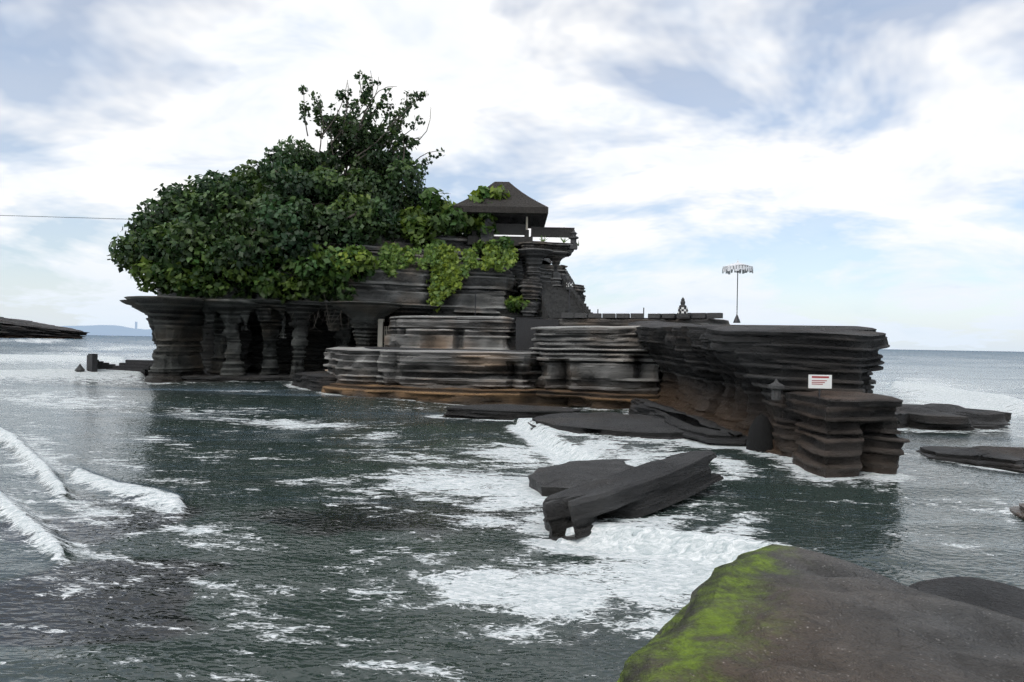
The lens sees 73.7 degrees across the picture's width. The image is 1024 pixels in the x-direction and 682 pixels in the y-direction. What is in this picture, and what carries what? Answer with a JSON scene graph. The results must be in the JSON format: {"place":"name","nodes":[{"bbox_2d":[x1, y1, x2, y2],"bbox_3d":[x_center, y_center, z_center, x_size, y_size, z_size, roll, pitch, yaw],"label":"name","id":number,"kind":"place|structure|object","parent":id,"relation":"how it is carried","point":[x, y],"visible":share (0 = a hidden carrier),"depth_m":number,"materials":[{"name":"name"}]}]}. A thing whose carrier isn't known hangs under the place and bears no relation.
{"place":"outdoors","nodes":[
{"label":"outdoors","id":0,"kind":"place"},
{"bbox_2d":[61,322,151,335],"bbox_3d":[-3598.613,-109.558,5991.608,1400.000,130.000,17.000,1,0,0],"label":"coast land","id":1,"kind":"structure","parent":0,"point":[113,330],"depth_m":6000.07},
{"bbox_2d":[0,335,1023,681],"bbox_3d":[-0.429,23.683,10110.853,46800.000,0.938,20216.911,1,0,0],"label":"sea water","id":2,"kind":"structure","parent":0,"point":[262,531],"depth_m":9.34,"materials":[{"name":"grey liquid"}]},
{"bbox_2d":[0,317,89,338],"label":"headland rock","id":3,"kind":"object","parent":2,"relation":"in","point":[14,328],"visible":0.91,"depth_m":399.74,"materials":[{"name":"grey stone"}]},
{"bbox_2d":[86,354,153,375],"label":"rocks","id":4,"kind":"object","parent":2,"relation":"in","point":[94,363],"visible":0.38,"depth_m":41.45,"materials":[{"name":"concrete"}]},
{"bbox_2d":[181,369,292,381],"bbox_3d":[-10.186,2.562,52.710,29.425,0.940,25.118,1,0,-15],"label":"rock ledge","id":5,"kind":"object","parent":2,"relation":"in","point":[248,377],"visible":0.02,"depth_m":39.14,"materials":[{"name":"grey stone"}]},
{"bbox_2d":[119,299,156,375],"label":"rock edge","id":6,"kind":"object","parent":5,"relation":"on","point":[149,319],"visible":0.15,"depth_m":40.97,"materials":[{"name":"grey stone"}]},
{"bbox_2d":[124,296,204,382],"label":"rock pillar","id":7,"kind":"structure","parent":5,"relation":"on","point":[178,322],"depth_m":38.63,"materials":[{"name":"grey stone"}]},
{"bbox_2d":[206,312,226,374],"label":"rock pillar","id":8,"kind":"structure","parent":5,"relation":"on","point":[218,357],"depth_m":41.18,"materials":[{"name":"grey stone"}]},
{"bbox_2d":[203,299,248,376],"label":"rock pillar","id":9,"kind":"structure","parent":5,"relation":"on","point":[229,311],"depth_m":39.62,"materials":[{"name":"grey stone"}]},
{"bbox_2d":[202,298,216,324],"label":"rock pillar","id":10,"kind":"structure","parent":9,"relation":"on","point":[209,314],"depth_m":39.60,"materials":[{"name":"grey stone"}]},
{"bbox_2d":[233,299,258,329],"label":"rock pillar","id":11,"kind":"structure","parent":9,"relation":"on","point":[245,315],"depth_m":39.69,"materials":[{"name":"grey stone"}]},
{"bbox_2d":[251,306,282,374],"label":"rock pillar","id":12,"kind":"structure","parent":5,"relation":"on","point":[270,333],"depth_m":41.08,"materials":[{"name":"grey stone"}]},
{"bbox_2d":[245,299,286,320],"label":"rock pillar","id":13,"kind":"structure","parent":12,"relation":"on","point":[263,312],"depth_m":39.76,"materials":[{"name":"grey stone"}]},
{"bbox_2d":[271,303,286,337],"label":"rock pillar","id":14,"kind":"structure","parent":12,"relation":"on","point":[279,307],"depth_m":40.12,"materials":[{"name":"grey stone"}]},
{"bbox_2d":[281,301,323,376],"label":"rock pillar","id":15,"kind":"structure","parent":5,"relation":"on","point":[299,323],"depth_m":39.89,"materials":[{"name":"grey stone"}]},
{"bbox_2d":[333,313,351,346],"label":"rock pillar","id":16,"kind":"structure","parent":5,"relation":"on","point":[342,337],"depth_m":41.98,"materials":[{"name":"black stone"}]},
{"bbox_2d":[328,301,400,346],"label":"rock pillar","id":17,"kind":"structure","parent":5,"relation":"on","point":[364,316],"depth_m":40.20,"materials":[{"name":"grey stone"}]},
{"bbox_2d":[378,319,388,346],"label":"post","id":18,"kind":"object","parent":17,"relation":"attached to","point":[380,331],"visible":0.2,"depth_m":40.86,"materials":[{"name":"beige stone"}]},
{"bbox_2d":[200,307,541,373],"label":"cave recesses","id":19,"kind":"object","parent":5,"relation":"on","point":[252,346],"visible":0.11,"depth_m":43.83,"materials":[{"name":"black stone"}]},
{"bbox_2d":[320,302,342,330],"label":"rock pillar","id":20,"kind":"structure","parent":19,"relation":"on","point":[335,324],"depth_m":40.59,"materials":[{"name":"grey stone"}]},
{"bbox_2d":[156,242,574,312],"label":"island rock","id":21,"kind":"object","parent":19,"relation":"on","point":[493,288],"visible":0.23,"depth_m":42.90,"materials":[{"name":"grey stone"}]},
{"bbox_2d":[107,70,444,274],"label":"tree foliage","id":22,"kind":"object","parent":21,"relation":"on","point":[250,198],"visible":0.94,"depth_m":41.82,"materials":[{"name":"green plant"}]},
{"bbox_2d":[123,185,529,312],"bbox_3d":[-10.417,-6.160,41.862,24.062,9.085,7.471,1,0,-23],"label":"shrubbery","id":23,"kind":"object","parent":21,"relation":"on","point":[330,269],"visible":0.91,"depth_m":39.99,"materials":[{"name":"green plant"}]},
{"bbox_2d":[291,280,364,332],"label":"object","id":24,"kind":"object","parent":21,"relation":"hanging from","point":[327,311],"visible":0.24,"depth_m":40.17,"materials":[{"name":"grey"}]},
{"bbox_2d":[305,232,551,264],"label":"island rock","id":25,"kind":"object","parent":21,"relation":"on","point":[460,242],"visible":0.06,"depth_m":45.01,"materials":[{"name":"grey stone"}]},
{"bbox_2d":[453,182,547,228],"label":"pavilion roof","id":26,"kind":"structure","parent":25,"relation":"on","point":[518,206],"depth_m":44.80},
{"bbox_2d":[468,223,574,247],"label":"railing","id":27,"kind":"object","parent":25,"relation":"on","point":[520,229],"visible":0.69,"depth_m":45.17,"materials":[{"name":"grey stone"}]},
{"bbox_2d":[517,255,526,279],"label":"rock pillar","id":28,"kind":"structure","parent":25,"relation":"attached to","point":[521,258],"depth_m":46.01,"materials":[{"name":"grey stone"}]},
{"bbox_2d":[515,248,552,283],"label":"rock pillar","id":29,"kind":"structure","parent":25,"relation":"on","point":[533,258],"depth_m":44.52,"materials":[{"name":"grey stone"}]},
{"bbox_2d":[519,241,573,257],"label":"rock ledge","id":30,"kind":"object","parent":25,"relation":"on","point":[557,246],"visible":0.59,"depth_m":44.85,"materials":[{"name":"grey stone"}]},
{"bbox_2d":[539,235,578,245],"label":"potted plants","id":31,"kind":"object","parent":30,"relation":"on","point":[563,240],"visible":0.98,"depth_m":44.98,"materials":[{"name":"green plant"}]},
{"bbox_2d":[517,279,585,317],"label":"shoulder rock","id":32,"kind":"object","parent":21,"relation":"on","point":[529,290],"visible":0.34,"depth_m":43.67,"materials":[{"name":"grey stone"}]},
{"bbox_2d":[392,304,439,316],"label":"rock ledge","id":33,"kind":"object","parent":19,"relation":"on","point":[407,310],"visible":0.11,"depth_m":41.32,"materials":[{"name":"grey stone"}]},
{"bbox_2d":[384,315,515,349],"bbox_3d":[-3.707,-0.336,40.160,8.644,2.085,8.126,1,0,0],"label":"terrace rock","id":34,"kind":"object","parent":19,"relation":"on","point":[472,332],"visible":0.77,"depth_m":36.59,"materials":[{"name":"grey stone"}]},
{"bbox_2d":[290,371,337,390],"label":"rock","id":35,"kind":"object","parent":2,"relation":"in","point":[316,380],"visible":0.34,"depth_m":34.03,"materials":[{"name":"grey stone"}]},
{"bbox_2d":[75,218,783,399],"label":"carved stone gate finial statues","id":36,"kind":"object","parent":2,"relation":"on","point":[775,387],"visible":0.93,"depth_m":39.30,"materials":[{"name":"grey stone"}]},
{"bbox_2d":[678,307,687,312],"bbox_3d":[8.428,-1.508,33.704,0.470,0.300,0.470,1,0,0],"label":"statue cloth","id":37,"kind":"object","parent":36,"relation":"on","point":[682,308],"depth_m":33.50,"materials":[{"name":"fabric"}]},
{"bbox_2d":[323,347,541,388],"bbox_3d":[-4.178,1.709,36.611,11.782,2.624,15.705,1,0,0],"label":"shelf rock","id":38,"kind":"object","parent":2,"relation":"in","point":[450,368],"visible":0.61,"depth_m":29.99,"materials":[{"name":"grey stone"}]},
{"bbox_2d":[365,347,532,351],"bbox_3d":[-4.306,0.408,35.035,12.283,0.035,5.701,1,0,35],"label":"rock ledge","id":39,"kind":"object","parent":38,"relation":"on","point":[442,349],"visible":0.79,"depth_m":33.13,"materials":[{"name":"stone"}]},
{"bbox_2d":[516,318,558,350],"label":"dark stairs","id":40,"kind":"structure","parent":38,"relation":"on","point":[524,334],"depth_m":36.10,"materials":[{"name":"stone"}]},
{"bbox_2d":[321,383,659,408],"bbox_3d":[-1.337,2.534,30.424,16.095,1.035,3.882,1,0,17],"label":"rock ledge","id":41,"kind":"object","parent":2,"relation":"in","point":[534,397],"visible":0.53,"depth_m":28.86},
{"bbox_2d":[443,404,580,419],"bbox_3d":[0.003,2.625,23.881,4.946,0.768,2.561,1,0,0],"label":"flat rock","id":42,"kind":"object","parent":2,"relation":"on","point":[501,411],"visible":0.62,"depth_m":23.08,"materials":[{"name":"grey stone"}]},
{"bbox_2d":[529,326,661,407],"bbox_3d":[3.939,1.241,32.175,6.300,3.827,9.028,1,0,0],"label":"rock block","id":43,"kind":"object","parent":2,"relation":"in","point":[611,359],"visible":0.56,"depth_m":28.44,"materials":[{"name":"grey stone"}]},
{"bbox_2d":[541,318,729,325],"bbox_3d":[5.830,-0.653,39.466,11.393,1.084,11.763,1,0,0],"label":"platform rock","id":44,"kind":"object","parent":43,"relation":"on","point":[590,322],"visible":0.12,"depth_m":35.84,"materials":[{"name":"grey stone"}]},
{"bbox_2d":[0,215,643,315],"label":"lamp posts and cable","id":45,"kind":"object","parent":44,"relation":"on","point":[470,291],"visible":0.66,"depth_m":42.99,"materials":[{"name":"grey metal"}]},
{"bbox_2d":[414,315,713,318],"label":"path platform","id":46,"kind":"structure","parent":44,"relation":"on","point":[565,318],"depth_m":37.42,"materials":[{"name":"stone"}]},
{"bbox_2d":[540,276,592,316],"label":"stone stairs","id":47,"kind":"structure","parent":44,"relation":"on","point":[554,301],"depth_m":44.11,"materials":[{"name":"grey stone"}]},
{"bbox_2d":[546,251,568,285],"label":"rock pillar","id":48,"kind":"structure","parent":47,"relation":"on","point":[555,278],"depth_m":45.39,"materials":[{"name":"grey stone"}]},
{"bbox_2d":[561,313,722,318],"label":"platform kerb stones","id":49,"kind":"object","parent":44,"relation":"on","point":[641,315],"visible":0.97,"depth_m":35.58,"materials":[{"name":"grey stone"}]},
{"bbox_2d":[528,412,686,439],"bbox_3d":[2.683,2.606,19.447,4.583,0.905,4.990,1,0,0],"label":"flat rock","id":50,"kind":"object","parent":2,"relation":"in","point":[621,424],"visible":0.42,"depth_m":18.25,"materials":[{"name":"grey stone"}]},
{"bbox_2d":[527,459,712,495],"bbox_3d":[2.354,2.725,13.315,4.342,0.609,3.567,1,0,0],"label":"rock slab","id":51,"kind":"object","parent":2,"relation":"in","point":[548,480],"visible":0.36,"depth_m":12.59,"materials":[{"name":"grey stone"}]},
{"bbox_2d":[542,451,723,539],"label":"rock slab","id":52,"kind":"structure","parent":2,"relation":"on","point":[644,489],"depth_m":9.83,"materials":[{"name":"grey stone"}]},
{"bbox_2d":[628,398,747,444],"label":"rock slab","id":53,"kind":"structure","parent":2,"relation":"in","point":[699,429],"depth_m":18.25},
{"bbox_2d":[628,321,889,455],"bbox_3d":[7.721,1.106,24.353,6.611,4.202,19.875,1,0,0],"label":"ridge rock","id":54,"kind":"object","parent":2,"relation":"in","point":[724,376],"visible":0.61,"depth_m":16.55,"materials":[{"name":"grey stone"}]},
{"bbox_2d":[733,271,739,322],"bbox_3d":[9.739,-2.094,29.505,0.320,2.620,0.304,1,0,0],"label":"umbrella pole","id":55,"kind":"object","parent":54,"relation":"on","point":[736,319],"visible":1,"depth_m":29.48,"materials":[{"name":"grey metal"}]},
{"bbox_2d":[722,260,752,273],"bbox_3d":[9.761,-3.235,29.507,1.279,0.617,1.240,1,0,0],"label":"parasol canopy","id":56,"kind":"object","parent":55,"relation":"on","point":[738,267],"visible":1,"depth_m":29.32,"materials":[{"name":"white fabric"}]},
{"bbox_2d":[746,414,773,451],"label":"boulder","id":57,"kind":"object","parent":54,"relation":"in","point":[760,437],"visible":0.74,"depth_m":15.33,"materials":[{"name":"black stone"}]},
{"bbox_2d":[617,544,1023,681],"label":"foreground rock","id":58,"kind":"object","parent":2,"relation":"in","point":[775,613],"visible":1,"depth_m":3.57,"materials":[{"name":"grey stone"}]},
{"bbox_2d":[772,390,909,477],"bbox_3d":[6.779,2.033,14.017,2.158,2.026,2.720,1,0,0],"label":"rock outcrop","id":59,"kind":"object","parent":2,"relation":"in","point":[829,434],"visible":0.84,"depth_m":13.05,"materials":[{"name":"grey stone"}]},
{"bbox_2d":[808,375,831,388],"bbox_3d":[6.136,0.809,13.599,0.460,0.270,0.020,1,0,0],"label":"sign board","id":60,"kind":"object","parent":59,"relation":"on","point":[827,384],"visible":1,"depth_m":13.59,"materials":[{"name":"white"}]},
{"bbox_2d":[812,376,828,384],"bbox_3d":[6.137,0.784,13.587,0.340,0.164,0.004,1,0,0],"label":"sign lettering","id":61,"kind":"object","parent":60,"relation":"on","point":[819,380],"visible":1,"depth_m":13.59},
{"bbox_2d":[895,403,1011,429],"bbox_3d":[14.854,2.781,23.993,5.610,1.083,4.429,1,0,0],"label":"reef rock","id":62,"kind":"object","parent":2,"relation":"in","point":[933,416],"visible":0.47,"depth_m":22.54,"materials":[{"name":"grey stone"}]},
{"bbox_2d":[908,577,1023,618],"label":"foreground rock","id":63,"kind":"object","parent":2,"relation":"in","point":[1002,598],"visible":0.24,"depth_m":5.91,"materials":[{"name":"grey stone"}]},
{"bbox_2d":[915,446,1023,473],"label":"reef rock","id":64,"kind":"object","parent":2,"relation":"in","point":[1011,459],"visible":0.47,"depth_m":14.77,"materials":[{"name":"grey stone"}]},
{"bbox_2d":[1009,503,1023,519],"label":"reef rock","id":65,"kind":"object","parent":2,"relation":"in","point":[1017,511],"visible":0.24,"depth_m":10.25,"materials":[{"name":"grey stone"}]},
{"bbox_2d":[0,0,1023,351],"label":"sky","id":66,"kind":"structure","parent":0,"point":[865,158],"materials":[{"name":"white"}]}
]}

